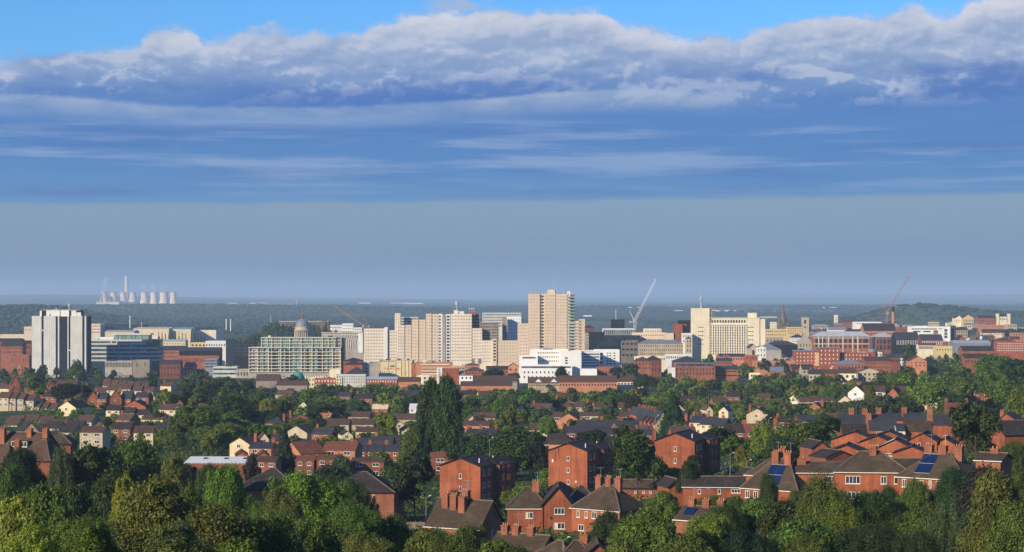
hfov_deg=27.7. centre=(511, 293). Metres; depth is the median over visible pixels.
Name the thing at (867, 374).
town building
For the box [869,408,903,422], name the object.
terrace house
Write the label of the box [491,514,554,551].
brick house
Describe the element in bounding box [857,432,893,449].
modern house
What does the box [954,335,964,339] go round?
brick gable
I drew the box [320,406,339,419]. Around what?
house
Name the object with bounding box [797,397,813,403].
house
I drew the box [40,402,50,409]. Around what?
house
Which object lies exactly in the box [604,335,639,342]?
black hall
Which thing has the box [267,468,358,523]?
broadleaf tree
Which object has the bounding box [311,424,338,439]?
house
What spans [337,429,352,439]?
house
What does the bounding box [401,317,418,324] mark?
white office
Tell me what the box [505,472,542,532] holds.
brick house
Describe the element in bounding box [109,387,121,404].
house
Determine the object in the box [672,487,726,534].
brick house
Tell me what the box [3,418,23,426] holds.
house
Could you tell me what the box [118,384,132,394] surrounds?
house
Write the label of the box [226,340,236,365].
dark office
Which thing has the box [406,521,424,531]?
timber fence
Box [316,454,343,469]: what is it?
house
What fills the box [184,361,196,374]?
town building
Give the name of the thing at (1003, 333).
town building
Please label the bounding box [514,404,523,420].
house
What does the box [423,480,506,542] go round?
brick house
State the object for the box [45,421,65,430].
house
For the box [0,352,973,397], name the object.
garden greenery
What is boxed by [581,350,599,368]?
white offices
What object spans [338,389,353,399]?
house
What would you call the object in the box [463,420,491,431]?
house
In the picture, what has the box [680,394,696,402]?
house
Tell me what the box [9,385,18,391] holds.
house
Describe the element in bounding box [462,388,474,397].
house
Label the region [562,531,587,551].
brick house
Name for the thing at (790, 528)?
broadleaf tree
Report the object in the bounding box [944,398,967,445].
brick house
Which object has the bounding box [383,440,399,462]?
house
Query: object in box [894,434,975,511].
brick house
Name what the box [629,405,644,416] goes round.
house
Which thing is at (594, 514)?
window
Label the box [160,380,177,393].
house
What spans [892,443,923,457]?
modern house
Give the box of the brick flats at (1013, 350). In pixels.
[993,342,1023,359]
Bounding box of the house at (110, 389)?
[106,385,119,395]
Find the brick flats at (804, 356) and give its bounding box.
[792,350,817,368]
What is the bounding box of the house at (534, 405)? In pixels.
[529,400,553,411]
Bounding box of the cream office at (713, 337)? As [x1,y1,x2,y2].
[691,308,764,362]
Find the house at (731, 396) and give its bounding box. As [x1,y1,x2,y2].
[723,392,739,401]
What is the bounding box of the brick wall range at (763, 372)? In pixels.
[752,361,794,375]
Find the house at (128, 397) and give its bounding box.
[121,391,135,405]
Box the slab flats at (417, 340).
[364,314,444,362]
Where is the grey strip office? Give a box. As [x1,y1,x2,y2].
[585,333,588,349]
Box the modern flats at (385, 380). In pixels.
[366,377,397,385]
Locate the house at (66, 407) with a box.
[58,400,90,415]
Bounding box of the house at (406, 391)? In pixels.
[404,388,419,394]
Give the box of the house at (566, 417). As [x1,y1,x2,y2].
[556,412,584,430]
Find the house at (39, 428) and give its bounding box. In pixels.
[34,425,45,431]
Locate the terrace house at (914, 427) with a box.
[903,413,932,440]
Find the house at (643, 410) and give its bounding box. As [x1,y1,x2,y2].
[639,406,650,414]
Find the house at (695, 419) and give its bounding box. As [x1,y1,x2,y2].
[689,412,705,432]
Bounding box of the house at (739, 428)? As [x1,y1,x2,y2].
[724,420,744,438]
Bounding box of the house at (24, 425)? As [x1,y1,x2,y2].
[16,421,39,431]
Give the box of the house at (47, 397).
[42,389,59,403]
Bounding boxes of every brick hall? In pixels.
[343,361,363,373]
[344,358,362,363]
[346,367,367,376]
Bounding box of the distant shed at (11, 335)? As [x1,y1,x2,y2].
[0,334,23,338]
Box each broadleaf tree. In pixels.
[0,446,47,496]
[0,464,22,504]
[0,489,42,550]
[0,523,62,551]
[20,478,73,534]
[25,376,49,396]
[46,438,76,492]
[48,382,80,400]
[52,514,126,551]
[61,480,104,521]
[70,359,83,370]
[72,440,126,492]
[74,383,93,396]
[89,463,125,522]
[105,471,199,551]
[107,470,131,525]
[117,434,162,486]
[129,518,218,551]
[153,391,178,405]
[159,452,197,497]
[160,412,196,448]
[161,430,186,450]
[172,499,270,551]
[173,403,230,429]
[179,479,203,510]
[185,464,197,483]
[186,426,202,450]
[188,392,208,406]
[194,462,217,506]
[195,424,213,451]
[198,386,214,396]
[198,428,223,452]
[200,461,247,519]
[206,393,255,418]
[212,422,243,447]
[214,423,238,453]
[214,534,260,551]
[220,463,245,497]
[222,411,240,419]
[224,410,244,419]
[226,417,245,428]
[227,422,243,452]
[237,423,248,436]
[240,419,254,424]
[241,494,264,525]
[242,335,249,341]
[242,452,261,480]
[244,410,258,421]
[244,422,253,435]
[247,391,265,398]
[247,422,281,441]
[248,335,256,341]
[249,391,261,404]
[252,332,261,343]
[252,508,307,551]
[259,325,266,333]
[259,398,275,410]
[260,330,270,339]
[260,407,278,419]
[262,483,305,527]
[264,412,287,421]
[267,322,273,334]
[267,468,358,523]
[270,322,279,331]
[271,422,291,432]
[272,399,294,415]
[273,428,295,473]
[274,330,283,336]
[275,394,300,406]
[278,325,285,332]
[281,332,291,336]
[283,326,293,333]
[285,374,300,380]
[287,416,320,428]
[293,517,349,551]
[303,402,335,417]
[306,394,332,411]
[309,463,346,481]
[311,325,316,336]
[312,394,336,411]
[316,325,321,336]
[319,435,343,440]
[320,439,330,446]
[322,324,327,331]
[323,473,343,488]
[325,499,390,543]
[330,453,356,477]
[337,474,376,510]
[340,529,394,551]
[343,399,364,415]
[346,398,371,410]
[365,451,394,467]
[368,503,380,518]
[370,432,387,436]
[373,412,397,435]
[377,512,414,551]
[378,459,402,478]
[380,412,397,433]
[387,449,436,521]
[388,393,405,412]
[390,399,408,411]
[395,449,410,468]
[396,426,428,456]
[399,526,443,551]
[405,394,418,407]
[414,374,437,456]
[424,522,489,551]
[430,372,464,451]
[430,525,449,535]
[445,444,467,460]
[461,409,473,424]
[461,431,497,456]
[461,436,469,446]
[477,535,519,551]
[482,368,504,374]
[485,425,545,480]
[491,398,505,411]
[494,402,517,427]
[494,454,520,471]
[498,394,517,399]
[498,489,512,510]
[503,482,544,503]
[504,397,518,408]
[514,544,532,551]
[517,394,531,405]
[524,440,549,473]
[526,461,548,469]
[528,395,549,408]
[529,393,555,405]
[534,467,548,486]
[538,414,558,436]
[554,366,569,376]
[558,534,571,543]
[573,428,606,442]
[587,506,618,546]
[594,415,612,418]
[594,469,635,487]
[597,394,613,405]
[598,405,618,418]
[601,534,639,551]
[603,504,685,551]
[604,436,613,445]
[609,366,621,378]
[609,422,668,499]
[612,393,630,407]
[620,363,640,377]
[623,393,642,408]
[623,469,644,477]
[632,374,658,387]
[642,392,658,406]
[642,465,657,478]
[643,400,666,413]
[643,489,681,520]
[649,398,666,404]
[655,532,715,551]
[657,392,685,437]
[662,466,680,477]
[674,459,700,493]
[681,387,688,392]
[684,511,735,551]
[687,385,708,394]
[687,452,703,474]
[689,386,710,399]
[697,495,722,505]
[702,354,714,362]
[703,424,737,458]
[703,502,756,537]
[718,528,782,551]
[720,434,751,457]
[725,494,742,506]
[728,402,748,419]
[734,445,749,468]
[737,363,756,376]
[737,495,773,533]
[738,497,755,506]
[748,384,772,397]
[748,422,775,461]
[752,497,797,537]
[757,358,770,371]
[757,472,780,503]
[759,434,799,460]
[766,418,823,460]
[766,513,835,551]
[774,358,788,372]
[784,533,829,551]
[786,489,802,506]
[793,467,841,522]
[805,412,840,444]
[806,384,827,396]
[815,384,840,397]
[816,496,864,551]
[833,401,846,412]
[833,522,903,551]
[836,388,850,401]
[836,487,849,502]
[838,401,852,412]
[841,486,904,529]
[843,396,874,413]
[863,381,881,385]
[863,384,875,402]
[867,392,895,412]
[872,381,889,386]
[879,384,890,394]
[880,482,901,503]
[885,372,905,387]
[885,399,924,412]
[890,503,945,539]
[890,528,943,551]
[893,394,917,404]
[894,495,930,513]
[897,382,916,387]
[900,476,933,511]
[901,343,916,361]
[903,379,949,407]
[920,403,944,413]
[925,355,937,371]
[926,489,970,551]
[929,462,969,513]
[936,353,953,371]
[943,392,968,402]
[948,353,963,369]
[948,377,977,401]
[948,399,1003,466]
[951,514,991,551]
[953,461,1012,515]
[964,463,1023,524]
[973,352,1010,372]
[973,368,998,400]
[982,497,1023,551]
[986,378,1023,404]
[994,371,1006,381]
[997,358,1023,377]
[999,437,1023,494]
[1004,373,1019,383]
[1004,385,1023,417]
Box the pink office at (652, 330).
[643,328,661,331]
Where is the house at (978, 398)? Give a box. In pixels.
[970,390,990,403]
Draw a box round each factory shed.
[105,324,128,330]
[121,325,147,329]
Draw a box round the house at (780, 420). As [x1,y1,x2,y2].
[776,413,793,429]
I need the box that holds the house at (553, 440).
[542,434,572,448]
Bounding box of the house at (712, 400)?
[709,397,726,404]
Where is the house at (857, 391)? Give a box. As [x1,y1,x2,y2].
[847,385,865,400]
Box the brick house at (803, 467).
[794,456,841,483]
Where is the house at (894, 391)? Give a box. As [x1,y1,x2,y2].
[888,387,900,397]
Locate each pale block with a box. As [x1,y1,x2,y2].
[237,369,248,377]
[329,369,341,377]
[770,322,776,328]
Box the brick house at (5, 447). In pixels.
[0,438,21,467]
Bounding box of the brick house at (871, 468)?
[832,444,905,499]
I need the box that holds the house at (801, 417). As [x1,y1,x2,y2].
[794,414,818,425]
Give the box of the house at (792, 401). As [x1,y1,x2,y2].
[789,394,799,403]
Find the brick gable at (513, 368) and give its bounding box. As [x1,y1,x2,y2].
[508,363,518,382]
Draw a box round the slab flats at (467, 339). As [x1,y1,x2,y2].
[445,310,491,371]
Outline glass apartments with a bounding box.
[249,335,345,378]
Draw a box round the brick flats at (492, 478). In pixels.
[438,453,514,507]
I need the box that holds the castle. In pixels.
[279,319,329,336]
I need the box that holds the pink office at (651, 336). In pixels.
[632,332,664,341]
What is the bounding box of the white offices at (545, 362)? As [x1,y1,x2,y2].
[519,348,580,382]
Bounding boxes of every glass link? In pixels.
[205,359,218,376]
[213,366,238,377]
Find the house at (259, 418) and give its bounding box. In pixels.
[251,410,265,425]
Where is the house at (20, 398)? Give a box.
[16,393,27,410]
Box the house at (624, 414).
[618,409,630,417]
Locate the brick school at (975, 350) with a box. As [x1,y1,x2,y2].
[958,346,994,356]
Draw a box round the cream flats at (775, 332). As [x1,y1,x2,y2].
[765,329,785,340]
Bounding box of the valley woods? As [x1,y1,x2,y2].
[0,302,1023,346]
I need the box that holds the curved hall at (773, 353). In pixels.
[762,343,780,360]
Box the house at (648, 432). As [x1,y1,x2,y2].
[633,425,652,445]
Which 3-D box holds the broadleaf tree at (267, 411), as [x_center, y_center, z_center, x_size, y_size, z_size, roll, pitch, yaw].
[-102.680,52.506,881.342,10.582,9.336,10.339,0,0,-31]
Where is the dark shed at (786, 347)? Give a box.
[766,341,797,356]
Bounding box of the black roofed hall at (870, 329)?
[860,323,895,335]
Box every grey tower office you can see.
[482,313,520,339]
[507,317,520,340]
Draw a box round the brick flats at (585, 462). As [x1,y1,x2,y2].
[548,439,615,493]
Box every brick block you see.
[585,325,593,332]
[718,354,744,366]
[744,355,757,375]
[896,327,906,331]
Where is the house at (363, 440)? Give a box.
[356,433,373,443]
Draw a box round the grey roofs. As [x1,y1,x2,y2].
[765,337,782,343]
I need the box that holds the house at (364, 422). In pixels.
[351,418,375,432]
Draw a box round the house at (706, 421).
[699,413,717,432]
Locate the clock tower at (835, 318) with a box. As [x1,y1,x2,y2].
[834,315,837,322]
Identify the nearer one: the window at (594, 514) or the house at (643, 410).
the window at (594, 514)
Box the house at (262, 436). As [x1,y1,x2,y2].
[258,431,268,441]
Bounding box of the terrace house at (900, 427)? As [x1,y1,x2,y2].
[894,423,905,434]
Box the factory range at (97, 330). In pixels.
[91,324,104,337]
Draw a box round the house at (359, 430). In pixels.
[355,426,380,436]
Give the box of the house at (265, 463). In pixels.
[257,456,282,471]
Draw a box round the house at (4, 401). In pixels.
[0,392,12,410]
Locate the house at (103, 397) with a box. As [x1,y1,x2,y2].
[97,393,109,408]
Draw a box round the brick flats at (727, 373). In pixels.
[715,366,737,381]
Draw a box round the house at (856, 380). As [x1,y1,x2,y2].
[847,377,862,384]
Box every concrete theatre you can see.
[597,339,623,349]
[620,340,637,363]
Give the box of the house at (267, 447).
[248,438,276,459]
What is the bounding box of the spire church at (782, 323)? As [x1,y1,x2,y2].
[777,305,789,328]
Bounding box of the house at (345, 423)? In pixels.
[327,418,351,432]
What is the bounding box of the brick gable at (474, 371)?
[465,367,483,374]
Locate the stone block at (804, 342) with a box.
[797,335,811,349]
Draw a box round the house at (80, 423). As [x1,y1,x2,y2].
[67,420,88,427]
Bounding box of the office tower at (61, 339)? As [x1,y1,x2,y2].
[32,308,90,377]
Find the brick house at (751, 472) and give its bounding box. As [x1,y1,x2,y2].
[744,457,771,480]
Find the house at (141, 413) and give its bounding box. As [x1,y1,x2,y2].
[134,409,151,420]
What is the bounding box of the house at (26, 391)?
[24,386,35,393]
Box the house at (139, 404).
[124,397,152,411]
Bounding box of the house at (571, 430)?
[565,422,587,438]
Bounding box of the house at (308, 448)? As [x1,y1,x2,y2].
[290,441,326,455]
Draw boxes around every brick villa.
[633,357,650,375]
[833,359,863,371]
[861,356,890,377]
[885,354,900,372]
[906,355,926,374]
[961,354,986,375]
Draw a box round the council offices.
[321,332,363,361]
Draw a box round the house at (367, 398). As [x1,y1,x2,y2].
[355,392,373,407]
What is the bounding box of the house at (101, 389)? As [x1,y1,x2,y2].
[94,387,106,394]
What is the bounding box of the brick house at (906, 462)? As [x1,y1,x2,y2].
[893,457,921,467]
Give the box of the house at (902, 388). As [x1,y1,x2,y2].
[894,386,906,391]
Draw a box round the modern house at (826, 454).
[808,448,852,460]
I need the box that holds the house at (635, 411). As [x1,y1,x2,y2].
[632,404,643,418]
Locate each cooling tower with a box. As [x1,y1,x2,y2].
[100,292,107,301]
[110,292,117,301]
[119,292,127,303]
[129,292,137,303]
[140,292,149,303]
[150,292,157,303]
[159,292,168,303]
[170,292,176,303]
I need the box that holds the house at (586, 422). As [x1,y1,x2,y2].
[577,416,597,425]
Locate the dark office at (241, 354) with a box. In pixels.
[234,342,256,368]
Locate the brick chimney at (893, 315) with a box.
[892,306,894,324]
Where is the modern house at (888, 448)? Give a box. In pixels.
[877,436,911,458]
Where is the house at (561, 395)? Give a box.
[555,393,576,403]
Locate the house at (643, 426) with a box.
[638,424,654,445]
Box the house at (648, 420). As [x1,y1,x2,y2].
[645,416,651,424]
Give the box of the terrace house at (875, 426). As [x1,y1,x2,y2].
[865,413,895,434]
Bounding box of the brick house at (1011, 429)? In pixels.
[989,419,1023,451]
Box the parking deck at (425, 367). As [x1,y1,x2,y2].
[411,360,451,379]
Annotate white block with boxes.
[362,362,369,376]
[437,368,442,384]
[681,333,691,353]
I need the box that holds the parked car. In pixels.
[720,467,731,472]
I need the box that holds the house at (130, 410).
[120,407,136,413]
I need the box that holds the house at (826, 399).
[821,397,834,401]
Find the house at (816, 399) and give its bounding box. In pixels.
[810,397,824,401]
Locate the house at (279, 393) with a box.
[275,390,297,398]
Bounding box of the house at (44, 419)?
[36,416,55,423]
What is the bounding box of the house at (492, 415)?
[473,412,497,419]
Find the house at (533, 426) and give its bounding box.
[529,423,546,435]
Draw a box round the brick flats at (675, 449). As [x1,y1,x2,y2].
[654,429,720,474]
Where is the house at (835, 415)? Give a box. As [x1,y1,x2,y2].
[825,413,842,431]
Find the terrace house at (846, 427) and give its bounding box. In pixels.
[839,423,867,434]
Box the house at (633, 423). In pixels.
[618,417,638,428]
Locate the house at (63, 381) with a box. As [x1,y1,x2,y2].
[56,379,80,385]
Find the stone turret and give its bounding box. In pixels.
[685,337,691,353]
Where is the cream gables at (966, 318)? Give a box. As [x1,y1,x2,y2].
[961,314,973,326]
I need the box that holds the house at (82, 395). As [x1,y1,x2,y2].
[63,393,86,402]
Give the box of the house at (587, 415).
[580,412,599,418]
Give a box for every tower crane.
[334,306,369,327]
[629,280,654,331]
[882,277,908,322]
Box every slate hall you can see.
[672,356,702,366]
[891,332,917,354]
[917,334,942,345]
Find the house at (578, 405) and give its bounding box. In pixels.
[574,400,589,411]
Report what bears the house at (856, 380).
on the ground
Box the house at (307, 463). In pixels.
[295,455,316,476]
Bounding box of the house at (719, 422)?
[711,414,731,427]
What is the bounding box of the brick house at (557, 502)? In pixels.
[540,480,574,533]
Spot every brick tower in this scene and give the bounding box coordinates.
[673,324,681,341]
[682,324,686,332]
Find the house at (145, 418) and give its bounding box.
[141,415,167,421]
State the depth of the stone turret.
1930.00 m
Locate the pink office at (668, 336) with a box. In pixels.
[664,333,674,339]
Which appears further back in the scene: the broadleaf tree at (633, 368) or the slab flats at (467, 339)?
the slab flats at (467, 339)
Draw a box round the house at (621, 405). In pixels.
[618,402,624,408]
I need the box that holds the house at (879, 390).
[862,386,885,395]
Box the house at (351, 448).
[322,437,362,477]
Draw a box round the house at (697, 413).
[689,411,701,418]
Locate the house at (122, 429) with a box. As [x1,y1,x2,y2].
[110,422,136,442]
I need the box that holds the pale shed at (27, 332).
[24,326,31,339]
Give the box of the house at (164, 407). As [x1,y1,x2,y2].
[158,402,182,418]
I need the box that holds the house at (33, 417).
[23,414,40,421]
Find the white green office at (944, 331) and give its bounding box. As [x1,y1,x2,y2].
[907,326,949,341]
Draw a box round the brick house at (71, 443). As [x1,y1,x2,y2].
[52,432,78,485]
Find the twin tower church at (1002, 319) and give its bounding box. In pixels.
[995,314,1009,324]
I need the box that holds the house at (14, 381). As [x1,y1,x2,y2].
[9,373,20,391]
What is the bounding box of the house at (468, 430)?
[465,425,482,435]
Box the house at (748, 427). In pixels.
[744,420,761,438]
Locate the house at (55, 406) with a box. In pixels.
[48,403,59,409]
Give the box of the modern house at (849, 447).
[831,441,868,454]
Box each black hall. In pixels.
[588,332,603,349]
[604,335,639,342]
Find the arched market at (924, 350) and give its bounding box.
[916,343,935,358]
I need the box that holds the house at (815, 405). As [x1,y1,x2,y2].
[807,400,824,408]
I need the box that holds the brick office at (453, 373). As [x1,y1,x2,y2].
[442,368,458,384]
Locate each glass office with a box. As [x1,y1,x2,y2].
[91,333,163,375]
[602,328,634,334]
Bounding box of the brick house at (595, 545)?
[582,537,606,551]
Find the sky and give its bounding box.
[0,0,1023,298]
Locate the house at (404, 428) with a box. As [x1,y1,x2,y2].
[399,425,412,434]
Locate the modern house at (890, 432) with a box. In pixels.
[881,428,909,440]
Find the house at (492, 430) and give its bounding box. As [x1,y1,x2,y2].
[481,424,498,436]
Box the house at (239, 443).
[229,433,262,455]
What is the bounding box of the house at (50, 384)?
[46,377,54,391]
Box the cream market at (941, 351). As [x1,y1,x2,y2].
[933,346,951,357]
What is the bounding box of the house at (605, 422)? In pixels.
[598,416,619,427]
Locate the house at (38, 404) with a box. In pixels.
[34,401,42,409]
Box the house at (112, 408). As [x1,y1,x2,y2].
[105,404,123,419]
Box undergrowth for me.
[0,376,1023,540]
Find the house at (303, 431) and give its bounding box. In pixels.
[288,424,313,439]
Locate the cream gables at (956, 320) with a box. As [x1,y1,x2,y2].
[952,315,960,326]
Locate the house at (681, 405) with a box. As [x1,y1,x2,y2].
[679,403,685,410]
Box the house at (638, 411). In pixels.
[635,405,647,417]
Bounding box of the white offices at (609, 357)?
[593,349,619,378]
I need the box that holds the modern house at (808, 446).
[799,438,830,460]
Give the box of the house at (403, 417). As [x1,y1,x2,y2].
[393,413,415,422]
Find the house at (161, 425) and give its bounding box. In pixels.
[157,422,168,430]
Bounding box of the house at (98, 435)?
[79,426,110,448]
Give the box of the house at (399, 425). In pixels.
[396,420,404,434]
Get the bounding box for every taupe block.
[480,322,498,339]
[502,317,506,339]
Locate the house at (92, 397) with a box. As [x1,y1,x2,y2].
[87,388,97,408]
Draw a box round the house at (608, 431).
[605,424,620,435]
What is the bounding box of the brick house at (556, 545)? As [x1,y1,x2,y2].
[535,539,568,551]
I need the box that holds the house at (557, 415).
[537,412,563,424]
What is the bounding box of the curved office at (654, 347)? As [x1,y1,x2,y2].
[638,340,682,355]
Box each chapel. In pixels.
[746,344,755,354]
[969,328,979,339]
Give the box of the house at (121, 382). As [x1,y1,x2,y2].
[118,380,126,384]
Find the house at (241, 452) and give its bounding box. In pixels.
[235,448,247,455]
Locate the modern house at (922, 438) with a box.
[907,430,941,451]
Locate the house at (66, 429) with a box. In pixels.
[58,425,80,434]
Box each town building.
[14,366,25,376]
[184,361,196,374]
[417,375,432,384]
[459,371,472,383]
[749,373,760,379]
[769,365,783,374]
[790,364,799,374]
[799,363,813,378]
[808,367,821,380]
[809,330,821,339]
[812,325,827,329]
[819,367,837,382]
[827,327,846,330]
[834,323,841,326]
[838,368,855,383]
[841,320,858,328]
[857,367,878,381]
[895,353,903,364]
[928,322,938,325]
[956,327,967,339]
[964,323,978,329]
[966,336,987,339]
[980,333,994,342]
[982,329,1004,337]
[991,337,1014,345]
[1005,323,1016,330]
[1008,335,1019,341]
[1009,333,1023,341]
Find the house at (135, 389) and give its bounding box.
[130,386,143,393]
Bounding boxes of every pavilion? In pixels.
[105,361,132,376]
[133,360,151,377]
[292,371,303,380]
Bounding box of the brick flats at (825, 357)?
[815,347,839,368]
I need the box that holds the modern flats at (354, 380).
[336,374,366,386]
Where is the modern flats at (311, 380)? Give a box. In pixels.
[308,377,324,388]
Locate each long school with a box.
[460,381,511,391]
[473,375,517,390]
[528,377,558,392]
[536,375,616,392]
[617,374,642,391]
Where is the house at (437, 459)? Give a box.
[430,452,458,476]
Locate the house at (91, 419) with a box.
[78,415,99,425]
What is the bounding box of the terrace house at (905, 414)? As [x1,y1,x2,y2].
[901,407,932,418]
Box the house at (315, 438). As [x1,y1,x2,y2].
[299,436,319,443]
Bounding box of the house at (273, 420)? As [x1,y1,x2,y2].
[265,414,289,425]
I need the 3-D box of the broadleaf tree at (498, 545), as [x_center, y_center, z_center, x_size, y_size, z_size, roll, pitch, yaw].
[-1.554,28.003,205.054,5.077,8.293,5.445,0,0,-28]
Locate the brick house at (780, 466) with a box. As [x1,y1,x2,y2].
[739,442,807,500]
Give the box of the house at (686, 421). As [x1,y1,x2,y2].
[684,413,688,425]
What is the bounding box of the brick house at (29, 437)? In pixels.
[0,426,61,449]
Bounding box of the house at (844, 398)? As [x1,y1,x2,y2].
[838,395,851,402]
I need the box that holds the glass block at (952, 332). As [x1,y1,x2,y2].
[948,325,955,340]
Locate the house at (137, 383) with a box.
[133,381,141,385]
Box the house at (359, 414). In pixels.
[348,411,371,419]
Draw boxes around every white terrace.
[634,356,665,371]
[665,354,691,368]
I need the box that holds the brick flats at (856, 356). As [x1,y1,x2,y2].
[840,349,876,361]
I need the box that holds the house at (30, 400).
[24,394,40,410]
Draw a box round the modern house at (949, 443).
[938,435,958,453]
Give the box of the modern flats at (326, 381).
[314,378,335,386]
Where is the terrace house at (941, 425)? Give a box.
[930,414,952,438]
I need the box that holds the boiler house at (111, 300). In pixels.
[96,296,120,304]
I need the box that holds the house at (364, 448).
[355,440,367,456]
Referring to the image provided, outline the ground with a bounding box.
[0,294,1023,540]
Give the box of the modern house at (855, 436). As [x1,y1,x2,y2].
[830,429,872,447]
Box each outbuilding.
[613,479,660,498]
[655,475,682,507]
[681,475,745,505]
[732,466,753,475]
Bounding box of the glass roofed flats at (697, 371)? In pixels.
[667,363,714,381]
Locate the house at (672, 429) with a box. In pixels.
[667,423,695,434]
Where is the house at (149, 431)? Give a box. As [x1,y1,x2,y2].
[133,426,156,444]
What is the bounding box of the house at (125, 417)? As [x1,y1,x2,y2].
[115,410,139,425]
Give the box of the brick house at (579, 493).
[570,485,590,502]
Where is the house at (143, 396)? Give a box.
[135,390,153,403]
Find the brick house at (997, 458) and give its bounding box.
[973,437,1013,481]
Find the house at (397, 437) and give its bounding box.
[391,435,409,449]
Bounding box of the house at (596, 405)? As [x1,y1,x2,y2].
[592,402,612,410]
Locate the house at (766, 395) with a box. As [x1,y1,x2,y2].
[756,393,773,399]
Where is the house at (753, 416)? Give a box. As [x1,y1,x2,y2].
[746,405,768,422]
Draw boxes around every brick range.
[163,346,185,359]
[256,374,280,387]
[276,381,308,391]
[398,377,420,387]
[451,366,464,370]
[486,366,507,374]
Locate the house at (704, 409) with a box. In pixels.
[699,405,712,415]
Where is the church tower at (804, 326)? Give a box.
[801,317,808,337]
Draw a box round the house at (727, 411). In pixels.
[719,406,732,421]
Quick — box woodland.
[0,354,1004,448]
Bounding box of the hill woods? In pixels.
[0,303,1023,328]
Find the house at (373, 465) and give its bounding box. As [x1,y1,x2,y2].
[351,457,387,475]
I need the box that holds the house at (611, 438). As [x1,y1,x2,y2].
[606,435,619,454]
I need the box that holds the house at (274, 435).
[270,430,280,444]
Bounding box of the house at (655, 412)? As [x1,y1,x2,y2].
[646,408,663,421]
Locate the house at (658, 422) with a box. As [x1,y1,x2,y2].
[654,417,660,435]
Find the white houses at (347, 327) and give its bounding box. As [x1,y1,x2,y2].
[342,323,353,331]
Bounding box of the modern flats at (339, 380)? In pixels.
[336,377,342,385]
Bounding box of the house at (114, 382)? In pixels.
[110,380,118,384]
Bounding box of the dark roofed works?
[0,338,23,368]
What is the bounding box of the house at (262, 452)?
[256,449,269,458]
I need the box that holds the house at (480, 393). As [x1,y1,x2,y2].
[476,389,491,395]
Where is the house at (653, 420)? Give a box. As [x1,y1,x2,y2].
[650,417,655,427]
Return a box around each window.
[525,512,532,518]
[554,508,564,514]
[554,523,564,529]
[578,524,583,531]
[591,512,596,518]
[731,489,740,493]
[745,490,749,497]
[753,491,757,497]
[845,476,859,483]
[847,492,859,498]
[880,476,886,484]
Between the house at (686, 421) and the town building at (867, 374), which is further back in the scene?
the town building at (867, 374)
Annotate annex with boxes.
[580,369,596,374]
[595,367,612,374]
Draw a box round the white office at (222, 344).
[205,341,225,364]
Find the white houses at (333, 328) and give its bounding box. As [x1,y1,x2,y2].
[330,325,341,331]
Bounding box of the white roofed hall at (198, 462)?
[184,456,247,481]
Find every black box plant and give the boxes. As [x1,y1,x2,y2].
[611,319,624,327]
[678,320,690,332]
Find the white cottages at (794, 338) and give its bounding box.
[790,334,801,343]
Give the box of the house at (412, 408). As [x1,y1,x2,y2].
[409,403,417,412]
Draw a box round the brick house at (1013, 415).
[998,409,1023,419]
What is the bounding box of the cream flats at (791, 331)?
[786,327,800,341]
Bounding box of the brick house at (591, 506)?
[569,468,644,531]
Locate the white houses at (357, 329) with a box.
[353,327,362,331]
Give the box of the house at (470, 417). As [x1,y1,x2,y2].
[465,415,473,419]
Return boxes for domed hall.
[294,310,310,336]
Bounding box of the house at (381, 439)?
[373,432,394,443]
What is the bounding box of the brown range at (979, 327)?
[974,325,1004,332]
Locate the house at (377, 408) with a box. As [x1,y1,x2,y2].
[372,404,388,414]
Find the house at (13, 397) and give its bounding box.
[9,392,19,410]
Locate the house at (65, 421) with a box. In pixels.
[53,419,69,424]
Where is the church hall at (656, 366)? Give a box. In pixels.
[647,355,661,377]
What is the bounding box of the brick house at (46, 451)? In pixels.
[27,439,76,482]
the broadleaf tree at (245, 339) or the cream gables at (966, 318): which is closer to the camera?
the broadleaf tree at (245, 339)
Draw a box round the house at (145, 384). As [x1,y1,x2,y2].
[141,382,149,386]
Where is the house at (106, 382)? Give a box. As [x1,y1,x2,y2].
[102,379,111,386]
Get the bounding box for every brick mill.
[1,341,25,373]
[10,354,31,376]
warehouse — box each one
[105,330,138,336]
[133,327,173,338]
[170,327,196,346]
[195,327,222,341]
[811,331,868,351]
[869,333,891,353]
[948,340,990,357]
[975,315,995,324]
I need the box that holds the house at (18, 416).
[10,415,25,418]
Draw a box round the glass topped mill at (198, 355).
[179,347,222,370]
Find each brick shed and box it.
[241,467,291,503]
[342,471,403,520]
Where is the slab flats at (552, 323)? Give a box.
[492,290,584,365]
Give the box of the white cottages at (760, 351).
[756,345,765,360]
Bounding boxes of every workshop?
[163,339,187,346]
[190,342,204,346]
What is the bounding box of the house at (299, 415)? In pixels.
[287,410,310,421]
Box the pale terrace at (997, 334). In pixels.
[980,331,1002,338]
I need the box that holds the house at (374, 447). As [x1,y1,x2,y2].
[366,440,384,456]
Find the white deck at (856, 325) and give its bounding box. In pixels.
[852,322,881,328]
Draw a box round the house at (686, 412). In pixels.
[682,411,690,420]
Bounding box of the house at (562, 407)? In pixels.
[556,402,573,411]
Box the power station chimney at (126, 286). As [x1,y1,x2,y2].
[125,275,128,303]
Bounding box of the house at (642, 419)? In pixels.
[635,415,647,425]
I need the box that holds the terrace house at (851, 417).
[837,408,867,435]
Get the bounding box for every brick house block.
[24,340,31,353]
[160,360,182,378]
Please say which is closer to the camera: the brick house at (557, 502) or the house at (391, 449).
the brick house at (557, 502)
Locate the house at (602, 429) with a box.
[588,426,610,432]
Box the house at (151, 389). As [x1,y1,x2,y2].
[142,387,155,397]
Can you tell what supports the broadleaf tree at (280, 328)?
on the ground
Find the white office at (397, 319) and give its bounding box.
[395,313,400,329]
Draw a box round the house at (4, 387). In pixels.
[0,384,8,392]
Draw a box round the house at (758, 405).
[749,403,785,409]

